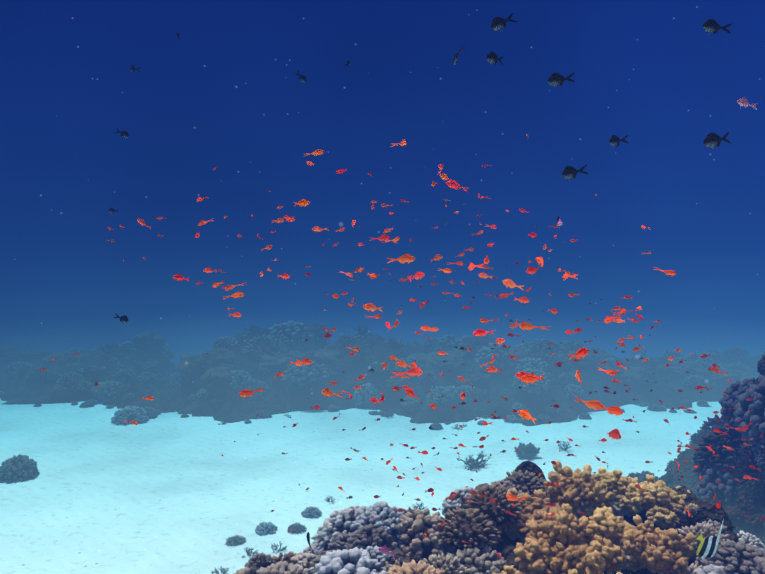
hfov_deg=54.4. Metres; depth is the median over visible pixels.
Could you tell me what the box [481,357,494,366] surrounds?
anthias fish
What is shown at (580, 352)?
anthias fish
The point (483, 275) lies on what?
anthias fish
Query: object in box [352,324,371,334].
acropora coral
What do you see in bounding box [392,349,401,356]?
acropora coral
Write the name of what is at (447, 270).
anthias fish
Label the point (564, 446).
acropora coral
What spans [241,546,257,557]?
acropora coral
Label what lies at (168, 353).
pocillopora coral
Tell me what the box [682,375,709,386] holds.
pocillopora coral
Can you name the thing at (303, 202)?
anthias fish
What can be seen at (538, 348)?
pocillopora coral
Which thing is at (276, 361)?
massive coral
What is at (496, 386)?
reef rock ridge
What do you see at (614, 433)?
anthias fish
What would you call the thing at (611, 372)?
anthias fish
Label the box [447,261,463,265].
anthias fish
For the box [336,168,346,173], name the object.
anthias fish
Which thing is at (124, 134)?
damselfish
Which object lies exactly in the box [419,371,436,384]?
stylophora coral
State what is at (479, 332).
anthias fish
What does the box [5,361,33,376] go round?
pocillopora coral
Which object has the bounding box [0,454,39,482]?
pocillopora coral
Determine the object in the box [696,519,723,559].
bannerfish
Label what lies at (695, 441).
acropora coral
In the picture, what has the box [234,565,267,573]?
pocillopora coral
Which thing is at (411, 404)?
massive coral
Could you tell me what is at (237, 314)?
anthias fish
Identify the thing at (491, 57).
damselfish
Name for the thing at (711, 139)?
damselfish
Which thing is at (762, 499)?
table acropora coral
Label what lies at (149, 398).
anthias fish
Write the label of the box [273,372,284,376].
anthias fish
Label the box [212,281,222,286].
anthias fish
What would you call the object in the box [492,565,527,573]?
litophyton soft coral
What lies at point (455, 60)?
damselfish
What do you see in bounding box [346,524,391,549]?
pocillopora coral
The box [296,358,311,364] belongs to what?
anthias fish
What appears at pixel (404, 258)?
anthias fish
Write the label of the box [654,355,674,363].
massive coral
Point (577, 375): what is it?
anthias fish
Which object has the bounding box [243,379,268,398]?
pocillopora coral
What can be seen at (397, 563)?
stylophora coral
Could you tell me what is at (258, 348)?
stylophora coral
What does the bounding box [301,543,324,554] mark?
pocillopora coral
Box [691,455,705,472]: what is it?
pocillopora coral
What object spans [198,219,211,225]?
anthias fish
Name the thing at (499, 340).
anthias fish
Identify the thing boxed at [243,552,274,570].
stylophora coral
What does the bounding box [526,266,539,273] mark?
anthias fish
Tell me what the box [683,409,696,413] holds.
massive coral
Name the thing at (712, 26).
damselfish
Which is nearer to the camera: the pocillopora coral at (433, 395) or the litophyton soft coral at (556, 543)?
the litophyton soft coral at (556, 543)
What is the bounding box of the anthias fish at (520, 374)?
[515,372,540,381]
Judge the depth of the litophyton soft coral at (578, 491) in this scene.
4.02 m
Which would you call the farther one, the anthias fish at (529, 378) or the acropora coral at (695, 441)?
the acropora coral at (695, 441)
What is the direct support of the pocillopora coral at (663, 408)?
on the reef rock ridge
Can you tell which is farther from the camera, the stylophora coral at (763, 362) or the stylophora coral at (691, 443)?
the stylophora coral at (691, 443)
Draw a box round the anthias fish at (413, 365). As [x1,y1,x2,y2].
[410,362,416,373]
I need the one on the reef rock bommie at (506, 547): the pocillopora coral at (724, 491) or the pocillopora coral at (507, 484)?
the pocillopora coral at (507, 484)
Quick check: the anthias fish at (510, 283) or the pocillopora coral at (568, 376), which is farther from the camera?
the pocillopora coral at (568, 376)
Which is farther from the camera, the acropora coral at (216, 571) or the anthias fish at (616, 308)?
the acropora coral at (216, 571)
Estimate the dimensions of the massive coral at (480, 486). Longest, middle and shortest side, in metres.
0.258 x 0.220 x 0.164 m
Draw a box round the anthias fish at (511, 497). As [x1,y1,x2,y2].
[506,494,527,500]
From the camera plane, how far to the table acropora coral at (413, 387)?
15.87 m
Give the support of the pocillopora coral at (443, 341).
on the reef rock ridge
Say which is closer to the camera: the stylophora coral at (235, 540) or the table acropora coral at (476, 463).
the stylophora coral at (235, 540)
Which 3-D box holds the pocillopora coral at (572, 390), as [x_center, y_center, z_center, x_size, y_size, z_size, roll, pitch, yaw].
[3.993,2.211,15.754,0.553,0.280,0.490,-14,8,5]
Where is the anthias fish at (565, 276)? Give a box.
[562,271,578,279]
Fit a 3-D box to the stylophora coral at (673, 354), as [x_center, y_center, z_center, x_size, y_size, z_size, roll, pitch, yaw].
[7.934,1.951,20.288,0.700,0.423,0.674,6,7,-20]
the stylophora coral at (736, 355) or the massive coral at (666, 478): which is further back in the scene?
the stylophora coral at (736, 355)
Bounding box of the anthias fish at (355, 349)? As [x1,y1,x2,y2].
[345,345,359,350]
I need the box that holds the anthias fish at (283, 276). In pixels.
[277,274,289,278]
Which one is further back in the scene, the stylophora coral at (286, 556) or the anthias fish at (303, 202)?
the stylophora coral at (286, 556)
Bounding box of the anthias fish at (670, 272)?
[653,266,675,276]
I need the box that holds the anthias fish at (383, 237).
[369,235,390,240]
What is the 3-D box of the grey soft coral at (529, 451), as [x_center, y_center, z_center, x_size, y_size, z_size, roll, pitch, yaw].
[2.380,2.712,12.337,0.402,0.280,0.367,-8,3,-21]
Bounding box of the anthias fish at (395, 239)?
[383,236,398,242]
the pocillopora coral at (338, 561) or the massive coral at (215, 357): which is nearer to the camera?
the pocillopora coral at (338, 561)
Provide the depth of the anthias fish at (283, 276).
2.03 m
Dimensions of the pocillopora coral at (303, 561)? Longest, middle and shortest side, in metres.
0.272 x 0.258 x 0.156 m
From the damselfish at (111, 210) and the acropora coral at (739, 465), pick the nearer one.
the damselfish at (111, 210)
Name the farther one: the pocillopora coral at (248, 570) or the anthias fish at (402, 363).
the pocillopora coral at (248, 570)
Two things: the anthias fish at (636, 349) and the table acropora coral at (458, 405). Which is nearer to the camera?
the anthias fish at (636, 349)
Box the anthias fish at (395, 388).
[392,386,401,390]
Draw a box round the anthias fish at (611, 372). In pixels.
[598,367,615,375]
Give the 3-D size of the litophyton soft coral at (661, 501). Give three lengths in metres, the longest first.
0.447 x 0.339 x 0.268 m
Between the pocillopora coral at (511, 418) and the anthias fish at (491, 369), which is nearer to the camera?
the anthias fish at (491, 369)
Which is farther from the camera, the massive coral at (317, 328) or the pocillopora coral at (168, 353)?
the pocillopora coral at (168, 353)
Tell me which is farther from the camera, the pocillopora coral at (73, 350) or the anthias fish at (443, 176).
the pocillopora coral at (73, 350)
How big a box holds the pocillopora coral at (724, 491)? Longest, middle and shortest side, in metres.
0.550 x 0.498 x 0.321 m
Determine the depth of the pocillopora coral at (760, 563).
3.37 m
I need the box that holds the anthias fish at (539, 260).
[536,257,542,265]
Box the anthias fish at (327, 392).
[322,388,342,397]
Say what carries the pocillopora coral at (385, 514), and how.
on the reef rock bommie at (506, 547)
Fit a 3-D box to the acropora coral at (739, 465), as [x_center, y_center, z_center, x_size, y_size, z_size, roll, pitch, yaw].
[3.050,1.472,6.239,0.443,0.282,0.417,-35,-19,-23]
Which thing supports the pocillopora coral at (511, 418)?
on the reef rock ridge
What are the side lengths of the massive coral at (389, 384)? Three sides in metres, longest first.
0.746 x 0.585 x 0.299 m
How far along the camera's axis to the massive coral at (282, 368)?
16.98 m
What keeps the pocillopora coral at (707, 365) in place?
on the reef rock ridge
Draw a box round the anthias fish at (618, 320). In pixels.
[614,318,624,322]
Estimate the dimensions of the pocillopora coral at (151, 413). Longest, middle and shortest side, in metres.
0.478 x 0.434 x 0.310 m
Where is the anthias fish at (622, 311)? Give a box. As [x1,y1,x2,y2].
[612,308,625,315]
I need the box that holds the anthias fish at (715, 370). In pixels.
[711,367,727,374]
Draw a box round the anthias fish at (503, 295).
[499,291,513,297]
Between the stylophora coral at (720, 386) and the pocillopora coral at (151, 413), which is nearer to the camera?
the pocillopora coral at (151, 413)
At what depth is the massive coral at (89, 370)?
18.35 m
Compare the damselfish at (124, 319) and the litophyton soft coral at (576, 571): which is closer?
the litophyton soft coral at (576, 571)
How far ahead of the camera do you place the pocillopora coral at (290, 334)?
19.30 m
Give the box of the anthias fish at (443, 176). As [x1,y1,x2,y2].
[440,173,451,180]
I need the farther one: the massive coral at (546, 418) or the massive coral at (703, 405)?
the massive coral at (703, 405)
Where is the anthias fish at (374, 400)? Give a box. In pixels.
[370,397,380,404]
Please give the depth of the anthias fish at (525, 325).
1.43 m
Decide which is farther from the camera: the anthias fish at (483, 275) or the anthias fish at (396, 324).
the anthias fish at (396, 324)
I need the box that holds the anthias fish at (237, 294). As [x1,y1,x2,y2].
[223,292,244,298]
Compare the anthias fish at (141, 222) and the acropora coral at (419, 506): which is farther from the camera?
the acropora coral at (419, 506)
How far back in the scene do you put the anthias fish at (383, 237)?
1.95 m
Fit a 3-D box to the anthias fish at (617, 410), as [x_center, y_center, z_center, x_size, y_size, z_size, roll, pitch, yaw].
[0.481,0.262,1.579,0.059,0.025,0.014,1,4,9]
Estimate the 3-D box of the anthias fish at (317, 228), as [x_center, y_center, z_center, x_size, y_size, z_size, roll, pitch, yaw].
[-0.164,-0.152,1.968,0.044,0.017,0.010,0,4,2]
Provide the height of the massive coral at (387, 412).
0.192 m
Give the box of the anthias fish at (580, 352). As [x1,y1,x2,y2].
[569,348,588,359]
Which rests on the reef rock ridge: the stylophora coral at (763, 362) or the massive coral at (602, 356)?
the massive coral at (602, 356)
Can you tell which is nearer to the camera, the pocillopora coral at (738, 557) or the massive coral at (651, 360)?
the pocillopora coral at (738, 557)
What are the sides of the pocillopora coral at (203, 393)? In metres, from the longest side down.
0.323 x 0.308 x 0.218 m
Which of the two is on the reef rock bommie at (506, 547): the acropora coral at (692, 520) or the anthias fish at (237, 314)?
the acropora coral at (692, 520)
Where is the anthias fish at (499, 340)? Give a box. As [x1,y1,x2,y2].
[496,338,504,343]
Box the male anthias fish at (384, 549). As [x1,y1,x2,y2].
[378,545,395,559]
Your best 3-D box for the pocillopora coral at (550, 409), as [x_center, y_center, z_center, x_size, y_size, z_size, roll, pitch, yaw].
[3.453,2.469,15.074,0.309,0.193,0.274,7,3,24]
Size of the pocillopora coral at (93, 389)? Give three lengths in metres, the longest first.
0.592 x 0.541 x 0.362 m
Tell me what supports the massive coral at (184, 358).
on the reef rock ridge
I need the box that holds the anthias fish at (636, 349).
[632,347,643,351]
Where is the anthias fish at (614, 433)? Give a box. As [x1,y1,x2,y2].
[607,429,620,439]
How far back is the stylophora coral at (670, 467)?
9.35 m
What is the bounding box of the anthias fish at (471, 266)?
[468,263,485,270]
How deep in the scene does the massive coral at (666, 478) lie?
8.26 m
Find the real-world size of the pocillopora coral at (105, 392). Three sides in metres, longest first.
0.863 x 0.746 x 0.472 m
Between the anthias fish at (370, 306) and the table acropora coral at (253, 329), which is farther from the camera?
the table acropora coral at (253, 329)
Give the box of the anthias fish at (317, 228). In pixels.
[312,226,328,232]
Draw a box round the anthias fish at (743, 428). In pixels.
[740,421,751,431]
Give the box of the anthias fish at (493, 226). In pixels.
[484,224,496,228]
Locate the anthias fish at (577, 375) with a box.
[575,370,581,385]
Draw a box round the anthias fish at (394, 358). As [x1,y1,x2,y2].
[389,356,401,360]
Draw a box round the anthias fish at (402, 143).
[391,139,405,146]
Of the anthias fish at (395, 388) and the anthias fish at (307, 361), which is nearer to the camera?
the anthias fish at (307, 361)
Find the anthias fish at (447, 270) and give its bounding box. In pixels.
[437,268,451,273]
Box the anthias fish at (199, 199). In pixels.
[196,196,207,201]
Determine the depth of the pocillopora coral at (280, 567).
3.34 m
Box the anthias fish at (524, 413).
[517,409,535,423]
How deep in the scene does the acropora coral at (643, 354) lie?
18.65 m
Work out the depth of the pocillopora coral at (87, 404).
17.06 m
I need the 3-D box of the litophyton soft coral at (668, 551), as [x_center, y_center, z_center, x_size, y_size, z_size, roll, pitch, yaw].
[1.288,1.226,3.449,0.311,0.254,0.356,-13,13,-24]
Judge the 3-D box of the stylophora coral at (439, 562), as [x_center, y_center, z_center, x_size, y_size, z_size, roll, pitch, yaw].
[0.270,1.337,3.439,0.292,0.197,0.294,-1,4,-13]
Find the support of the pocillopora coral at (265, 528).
on the seabed sand
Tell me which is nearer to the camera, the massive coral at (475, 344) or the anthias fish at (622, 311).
the anthias fish at (622, 311)
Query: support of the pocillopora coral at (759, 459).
on the reef rock at (689, 480)
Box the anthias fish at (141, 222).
[137,219,150,228]
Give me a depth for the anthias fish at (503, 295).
3.39 m
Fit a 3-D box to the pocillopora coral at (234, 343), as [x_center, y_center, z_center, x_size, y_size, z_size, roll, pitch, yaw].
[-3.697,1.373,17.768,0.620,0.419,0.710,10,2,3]
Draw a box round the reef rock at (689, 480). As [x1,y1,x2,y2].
[670,373,764,544]
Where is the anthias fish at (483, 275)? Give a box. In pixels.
[478,272,493,278]
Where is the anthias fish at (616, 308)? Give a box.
[611,306,620,310]
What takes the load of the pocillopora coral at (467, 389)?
on the reef rock ridge
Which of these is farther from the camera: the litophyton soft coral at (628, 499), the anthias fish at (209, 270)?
the litophyton soft coral at (628, 499)
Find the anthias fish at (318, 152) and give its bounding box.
[305,149,323,155]
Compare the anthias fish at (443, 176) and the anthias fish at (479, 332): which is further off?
the anthias fish at (443, 176)
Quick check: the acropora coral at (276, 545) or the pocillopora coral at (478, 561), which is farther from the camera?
the acropora coral at (276, 545)
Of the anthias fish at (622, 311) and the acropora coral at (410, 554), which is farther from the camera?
the acropora coral at (410, 554)
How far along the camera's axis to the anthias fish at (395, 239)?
1.91 m
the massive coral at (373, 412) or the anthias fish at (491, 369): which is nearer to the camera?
the anthias fish at (491, 369)
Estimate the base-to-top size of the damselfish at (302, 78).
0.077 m
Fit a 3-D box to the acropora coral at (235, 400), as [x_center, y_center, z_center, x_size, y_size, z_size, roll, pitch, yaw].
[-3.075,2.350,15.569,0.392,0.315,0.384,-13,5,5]
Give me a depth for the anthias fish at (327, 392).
1.61 m
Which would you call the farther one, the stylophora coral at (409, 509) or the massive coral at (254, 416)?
the massive coral at (254, 416)
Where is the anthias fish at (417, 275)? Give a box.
[412,272,424,279]
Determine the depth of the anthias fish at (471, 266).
1.50 m
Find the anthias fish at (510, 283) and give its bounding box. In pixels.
[503,279,522,289]
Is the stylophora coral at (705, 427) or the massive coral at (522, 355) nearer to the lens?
the stylophora coral at (705, 427)
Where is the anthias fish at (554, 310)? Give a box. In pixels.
[548,308,557,313]
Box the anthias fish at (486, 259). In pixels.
[484,255,488,263]
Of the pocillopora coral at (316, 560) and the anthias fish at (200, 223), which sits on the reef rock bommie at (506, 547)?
the pocillopora coral at (316, 560)
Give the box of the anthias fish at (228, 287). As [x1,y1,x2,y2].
[225,282,246,290]
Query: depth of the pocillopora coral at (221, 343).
17.34 m
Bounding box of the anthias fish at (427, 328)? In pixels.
[421,325,435,330]
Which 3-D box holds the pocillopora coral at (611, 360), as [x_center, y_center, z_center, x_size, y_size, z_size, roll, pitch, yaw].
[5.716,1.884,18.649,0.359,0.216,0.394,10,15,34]
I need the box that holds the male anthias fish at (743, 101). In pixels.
[737,96,757,109]
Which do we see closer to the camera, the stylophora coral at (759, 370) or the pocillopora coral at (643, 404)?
the stylophora coral at (759, 370)
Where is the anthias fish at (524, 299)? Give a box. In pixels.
[514,297,528,302]
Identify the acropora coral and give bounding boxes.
[210,566,228,573]
[225,393,243,406]
[241,322,268,333]
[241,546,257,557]
[267,376,289,390]
[271,541,286,553]
[310,355,329,363]
[324,495,334,501]
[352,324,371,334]
[383,336,405,349]
[388,542,421,560]
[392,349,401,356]
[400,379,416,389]
[412,502,425,509]
[453,400,467,408]
[457,451,493,470]
[558,441,571,450]
[629,349,647,357]
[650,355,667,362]
[678,503,709,523]
[688,431,707,443]
[726,446,757,484]
[748,482,764,510]
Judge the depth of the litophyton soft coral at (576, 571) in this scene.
3.21 m
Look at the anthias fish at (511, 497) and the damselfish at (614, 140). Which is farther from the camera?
the damselfish at (614, 140)
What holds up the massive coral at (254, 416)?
on the reef rock ridge
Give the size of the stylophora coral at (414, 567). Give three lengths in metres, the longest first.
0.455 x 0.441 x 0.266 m
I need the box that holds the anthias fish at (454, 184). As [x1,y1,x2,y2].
[446,180,467,191]
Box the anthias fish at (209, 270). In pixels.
[203,268,215,272]
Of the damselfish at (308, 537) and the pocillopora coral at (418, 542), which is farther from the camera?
the pocillopora coral at (418, 542)
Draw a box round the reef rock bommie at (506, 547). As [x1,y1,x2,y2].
[254,461,739,573]
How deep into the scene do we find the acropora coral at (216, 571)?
8.07 m
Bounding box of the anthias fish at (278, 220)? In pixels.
[271,218,283,223]
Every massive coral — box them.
[76,365,106,375]
[133,332,165,350]
[176,354,207,376]
[178,354,198,364]
[200,366,234,395]
[201,348,235,368]
[215,363,233,370]
[252,413,259,418]
[256,409,272,418]
[257,353,297,367]
[276,363,294,371]
[297,351,315,357]
[300,322,329,343]
[314,344,349,362]
[316,365,337,384]
[327,405,338,411]
[368,411,379,414]
[378,376,408,390]
[379,410,393,416]
[401,396,420,411]
[417,352,462,370]
[430,423,443,429]
[445,349,466,366]
[458,335,494,356]
[475,483,488,489]
[510,352,529,365]
[517,418,525,422]
[536,414,550,423]
[557,346,574,356]
[579,413,591,419]
[587,351,608,361]
[604,364,623,377]
[620,378,630,384]
[626,355,640,364]
[641,356,659,364]
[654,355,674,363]
[657,472,672,485]
[679,399,691,407]
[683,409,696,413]
[697,403,708,406]
[709,367,725,373]
[710,370,748,385]
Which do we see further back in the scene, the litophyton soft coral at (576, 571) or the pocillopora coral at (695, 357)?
the pocillopora coral at (695, 357)
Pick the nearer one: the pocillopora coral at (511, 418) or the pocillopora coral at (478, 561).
the pocillopora coral at (478, 561)
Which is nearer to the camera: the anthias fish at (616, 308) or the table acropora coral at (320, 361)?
the anthias fish at (616, 308)
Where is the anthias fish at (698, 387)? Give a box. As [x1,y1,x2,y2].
[695,385,708,389]
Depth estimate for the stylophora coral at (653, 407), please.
15.62 m
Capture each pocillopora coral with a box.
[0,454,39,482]
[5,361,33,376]
[59,348,89,360]
[71,381,92,392]
[79,401,93,407]
[91,382,104,392]
[93,380,121,402]
[111,406,148,424]
[118,341,134,346]
[143,407,157,418]
[160,345,174,358]
[196,389,209,398]
[213,338,230,348]
[220,336,239,350]
[228,370,254,390]
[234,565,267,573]
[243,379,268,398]
[255,522,277,535]
[256,561,308,573]
[269,320,314,351]
[281,359,329,387]
[288,553,317,573]
[301,506,321,518]
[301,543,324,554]
[309,554,325,573]
[310,505,366,551]
[313,547,387,573]
[315,550,327,554]
[328,532,351,551]
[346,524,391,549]
[350,501,407,546]
[350,545,392,571]
[353,383,380,405]
[367,361,390,374]
[389,507,455,563]
[395,357,419,370]
[426,386,453,407]
[432,334,457,351]
[441,486,477,514]
[447,386,458,395]
[448,545,506,573]
[451,335,469,349]
[456,385,474,395]
[475,342,518,370]
[490,480,521,493]
[503,415,517,422]
[511,368,550,394]
[512,402,527,410]
[516,356,549,372]
[526,338,564,360]
[545,404,559,413]
[547,354,571,369]
[559,372,577,382]
[564,384,584,399]
[588,346,605,353]
[605,358,615,363]
[627,470,657,483]
[638,402,649,406]
[657,405,666,410]
[672,357,690,364]
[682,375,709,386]
[685,351,714,363]
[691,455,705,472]
[692,564,735,573]
[693,360,712,368]
[694,465,737,509]
[698,519,726,534]
[699,539,764,573]
[704,352,717,361]
[718,377,758,430]
[734,375,764,451]
[737,530,764,553]
[751,556,764,573]
[754,444,764,474]
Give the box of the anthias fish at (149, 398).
[142,396,153,399]
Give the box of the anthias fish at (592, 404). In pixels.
[574,396,603,409]
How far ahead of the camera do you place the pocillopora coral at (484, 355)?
17.35 m
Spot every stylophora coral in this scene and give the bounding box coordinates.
[56,372,83,391]
[143,390,153,394]
[224,535,245,545]
[242,334,288,359]
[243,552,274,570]
[270,551,300,564]
[287,522,306,534]
[333,334,359,346]
[376,560,408,573]
[388,559,444,573]
[404,506,423,519]
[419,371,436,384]
[420,552,470,573]
[434,506,502,552]
[463,483,524,525]
[504,470,550,502]
[647,404,661,411]
[663,351,684,357]
[664,458,676,471]
[672,449,694,466]
[678,522,729,565]
[686,563,705,573]
[689,429,701,450]
[692,423,742,477]
[697,400,707,404]
[697,414,726,444]
[711,381,729,389]
[719,347,752,364]
[757,358,764,374]
[760,352,764,371]
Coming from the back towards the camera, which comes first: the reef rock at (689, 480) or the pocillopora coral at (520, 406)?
the pocillopora coral at (520, 406)
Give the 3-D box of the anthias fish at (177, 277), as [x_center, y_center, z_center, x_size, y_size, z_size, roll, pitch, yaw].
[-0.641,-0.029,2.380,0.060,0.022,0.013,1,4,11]
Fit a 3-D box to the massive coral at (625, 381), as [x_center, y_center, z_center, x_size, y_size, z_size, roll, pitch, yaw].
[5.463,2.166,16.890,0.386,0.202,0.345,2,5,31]
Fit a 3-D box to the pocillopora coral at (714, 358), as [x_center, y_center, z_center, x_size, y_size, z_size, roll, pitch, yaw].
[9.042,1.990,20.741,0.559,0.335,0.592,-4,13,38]
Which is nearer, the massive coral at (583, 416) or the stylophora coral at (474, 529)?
the stylophora coral at (474, 529)
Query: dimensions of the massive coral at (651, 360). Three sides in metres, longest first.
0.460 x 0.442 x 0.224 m
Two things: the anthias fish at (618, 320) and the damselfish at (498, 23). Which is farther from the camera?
the damselfish at (498, 23)
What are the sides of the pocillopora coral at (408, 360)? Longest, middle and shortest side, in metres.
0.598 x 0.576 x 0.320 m
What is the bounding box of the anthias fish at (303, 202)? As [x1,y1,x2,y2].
[294,199,309,207]
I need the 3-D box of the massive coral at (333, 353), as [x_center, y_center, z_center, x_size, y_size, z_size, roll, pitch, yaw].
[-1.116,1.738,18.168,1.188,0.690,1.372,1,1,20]
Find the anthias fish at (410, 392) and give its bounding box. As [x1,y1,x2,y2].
[405,389,418,398]
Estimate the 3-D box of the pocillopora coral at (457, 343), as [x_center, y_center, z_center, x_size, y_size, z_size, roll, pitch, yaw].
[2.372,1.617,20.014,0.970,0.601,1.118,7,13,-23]
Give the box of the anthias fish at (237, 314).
[229,312,241,316]
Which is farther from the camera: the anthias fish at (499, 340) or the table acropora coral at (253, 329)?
the table acropora coral at (253, 329)
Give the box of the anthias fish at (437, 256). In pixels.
[431,254,442,261]
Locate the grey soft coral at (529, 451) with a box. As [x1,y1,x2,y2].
[514,442,539,457]
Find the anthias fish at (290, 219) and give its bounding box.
[286,217,294,221]
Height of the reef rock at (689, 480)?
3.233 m
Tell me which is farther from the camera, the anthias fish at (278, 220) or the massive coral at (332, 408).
the massive coral at (332, 408)
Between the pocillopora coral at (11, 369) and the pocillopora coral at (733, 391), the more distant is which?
the pocillopora coral at (11, 369)
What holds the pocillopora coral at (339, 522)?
on the reef rock bommie at (506, 547)
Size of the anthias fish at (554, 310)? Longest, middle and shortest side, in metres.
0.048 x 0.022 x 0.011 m
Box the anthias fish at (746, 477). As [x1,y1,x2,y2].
[743,475,759,480]
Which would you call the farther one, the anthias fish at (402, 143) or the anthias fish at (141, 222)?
the anthias fish at (141, 222)
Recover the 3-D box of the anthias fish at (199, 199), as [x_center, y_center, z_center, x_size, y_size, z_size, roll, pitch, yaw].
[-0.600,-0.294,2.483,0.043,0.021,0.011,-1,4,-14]
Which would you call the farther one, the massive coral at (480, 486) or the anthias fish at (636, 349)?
the massive coral at (480, 486)
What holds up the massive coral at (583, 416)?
on the reef rock ridge
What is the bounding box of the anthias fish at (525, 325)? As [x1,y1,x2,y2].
[519,322,549,330]
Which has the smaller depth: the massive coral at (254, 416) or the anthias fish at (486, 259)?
the anthias fish at (486, 259)
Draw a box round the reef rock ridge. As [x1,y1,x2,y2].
[0,327,764,425]
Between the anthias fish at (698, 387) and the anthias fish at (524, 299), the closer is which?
the anthias fish at (524, 299)
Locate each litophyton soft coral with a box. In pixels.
[235,334,251,344]
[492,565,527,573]
[496,488,560,543]
[513,503,604,573]
[543,460,615,517]
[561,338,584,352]
[561,550,621,573]
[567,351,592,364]
[586,506,645,573]
[596,467,648,516]
[624,514,696,573]
[639,474,698,528]
[725,495,762,533]
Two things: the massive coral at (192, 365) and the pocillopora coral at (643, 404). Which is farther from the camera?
the massive coral at (192, 365)
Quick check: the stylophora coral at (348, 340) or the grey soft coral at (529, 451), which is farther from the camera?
the stylophora coral at (348, 340)
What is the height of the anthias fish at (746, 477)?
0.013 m
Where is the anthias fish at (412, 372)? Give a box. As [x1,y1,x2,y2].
[392,367,421,376]
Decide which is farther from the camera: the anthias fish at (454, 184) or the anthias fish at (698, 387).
the anthias fish at (698, 387)
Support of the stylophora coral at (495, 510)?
on the reef rock bommie at (506, 547)
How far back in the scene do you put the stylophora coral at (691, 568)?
3.53 m
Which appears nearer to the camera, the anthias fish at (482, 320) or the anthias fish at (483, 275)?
the anthias fish at (483, 275)
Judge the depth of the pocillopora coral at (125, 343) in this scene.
22.05 m
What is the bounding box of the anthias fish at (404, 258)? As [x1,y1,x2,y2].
[387,254,414,263]
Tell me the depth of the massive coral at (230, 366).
16.45 m
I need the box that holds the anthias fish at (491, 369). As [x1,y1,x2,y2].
[485,366,501,373]
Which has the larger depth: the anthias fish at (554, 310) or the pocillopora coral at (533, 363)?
the pocillopora coral at (533, 363)
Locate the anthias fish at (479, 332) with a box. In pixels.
[473,329,493,336]
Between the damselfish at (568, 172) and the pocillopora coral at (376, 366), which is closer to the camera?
the damselfish at (568, 172)
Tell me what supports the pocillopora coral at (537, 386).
on the reef rock ridge
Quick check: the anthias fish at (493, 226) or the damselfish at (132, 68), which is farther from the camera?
the damselfish at (132, 68)
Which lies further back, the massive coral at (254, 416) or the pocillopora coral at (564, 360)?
the pocillopora coral at (564, 360)
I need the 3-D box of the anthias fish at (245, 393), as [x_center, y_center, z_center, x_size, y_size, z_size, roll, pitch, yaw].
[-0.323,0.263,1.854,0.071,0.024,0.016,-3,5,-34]
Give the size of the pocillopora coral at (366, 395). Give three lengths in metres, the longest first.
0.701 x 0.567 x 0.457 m
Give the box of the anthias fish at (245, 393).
[238,387,262,396]
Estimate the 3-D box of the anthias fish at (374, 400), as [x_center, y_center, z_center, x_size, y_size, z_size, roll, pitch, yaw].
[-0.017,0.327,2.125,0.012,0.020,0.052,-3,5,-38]
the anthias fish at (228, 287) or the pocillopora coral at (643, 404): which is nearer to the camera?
the anthias fish at (228, 287)
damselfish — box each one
[108,208,118,213]
[114,313,127,322]
[115,129,128,137]
[130,65,140,72]
[295,71,306,81]
[307,532,313,551]
[453,44,465,64]
[486,51,502,64]
[491,13,516,30]
[548,72,574,87]
[562,165,587,180]
[609,135,628,147]
[703,19,732,34]
[703,132,730,149]
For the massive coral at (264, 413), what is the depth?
15.32 m
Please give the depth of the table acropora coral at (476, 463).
11.88 m
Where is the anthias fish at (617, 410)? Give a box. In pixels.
[595,404,622,415]
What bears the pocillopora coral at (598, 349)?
on the reef rock ridge
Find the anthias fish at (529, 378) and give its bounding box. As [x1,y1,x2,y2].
[520,373,543,384]
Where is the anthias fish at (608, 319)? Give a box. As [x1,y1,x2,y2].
[604,314,621,323]
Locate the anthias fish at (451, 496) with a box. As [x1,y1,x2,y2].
[445,494,455,501]
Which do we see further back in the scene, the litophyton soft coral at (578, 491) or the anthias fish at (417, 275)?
the litophyton soft coral at (578, 491)
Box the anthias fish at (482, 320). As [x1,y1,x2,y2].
[480,318,499,322]
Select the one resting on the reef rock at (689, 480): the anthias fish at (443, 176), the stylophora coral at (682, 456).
the stylophora coral at (682, 456)
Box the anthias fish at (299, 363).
[291,361,301,365]
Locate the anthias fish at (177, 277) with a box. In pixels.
[173,274,189,281]
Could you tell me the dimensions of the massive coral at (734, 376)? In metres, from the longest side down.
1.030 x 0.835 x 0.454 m
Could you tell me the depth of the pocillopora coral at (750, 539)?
3.72 m
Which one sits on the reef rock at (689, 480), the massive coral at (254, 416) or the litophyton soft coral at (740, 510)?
the litophyton soft coral at (740, 510)
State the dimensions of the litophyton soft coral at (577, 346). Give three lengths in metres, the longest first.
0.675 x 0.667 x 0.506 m
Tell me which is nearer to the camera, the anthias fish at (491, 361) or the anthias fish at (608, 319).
the anthias fish at (491, 361)
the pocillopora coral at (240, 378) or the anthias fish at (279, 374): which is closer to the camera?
the anthias fish at (279, 374)
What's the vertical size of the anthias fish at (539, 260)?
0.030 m
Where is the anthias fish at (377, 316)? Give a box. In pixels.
[365,314,380,318]
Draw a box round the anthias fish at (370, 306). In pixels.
[362,303,382,311]
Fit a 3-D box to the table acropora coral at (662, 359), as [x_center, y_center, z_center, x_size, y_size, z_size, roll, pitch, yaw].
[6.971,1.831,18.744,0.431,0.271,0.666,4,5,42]
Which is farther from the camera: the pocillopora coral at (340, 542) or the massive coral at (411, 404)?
the massive coral at (411, 404)
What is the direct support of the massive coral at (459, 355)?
on the reef rock ridge
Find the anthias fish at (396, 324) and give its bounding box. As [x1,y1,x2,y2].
[388,319,398,330]
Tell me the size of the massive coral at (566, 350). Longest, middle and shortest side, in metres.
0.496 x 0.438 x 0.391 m
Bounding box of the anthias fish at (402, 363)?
[396,361,411,368]
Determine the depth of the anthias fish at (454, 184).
1.58 m

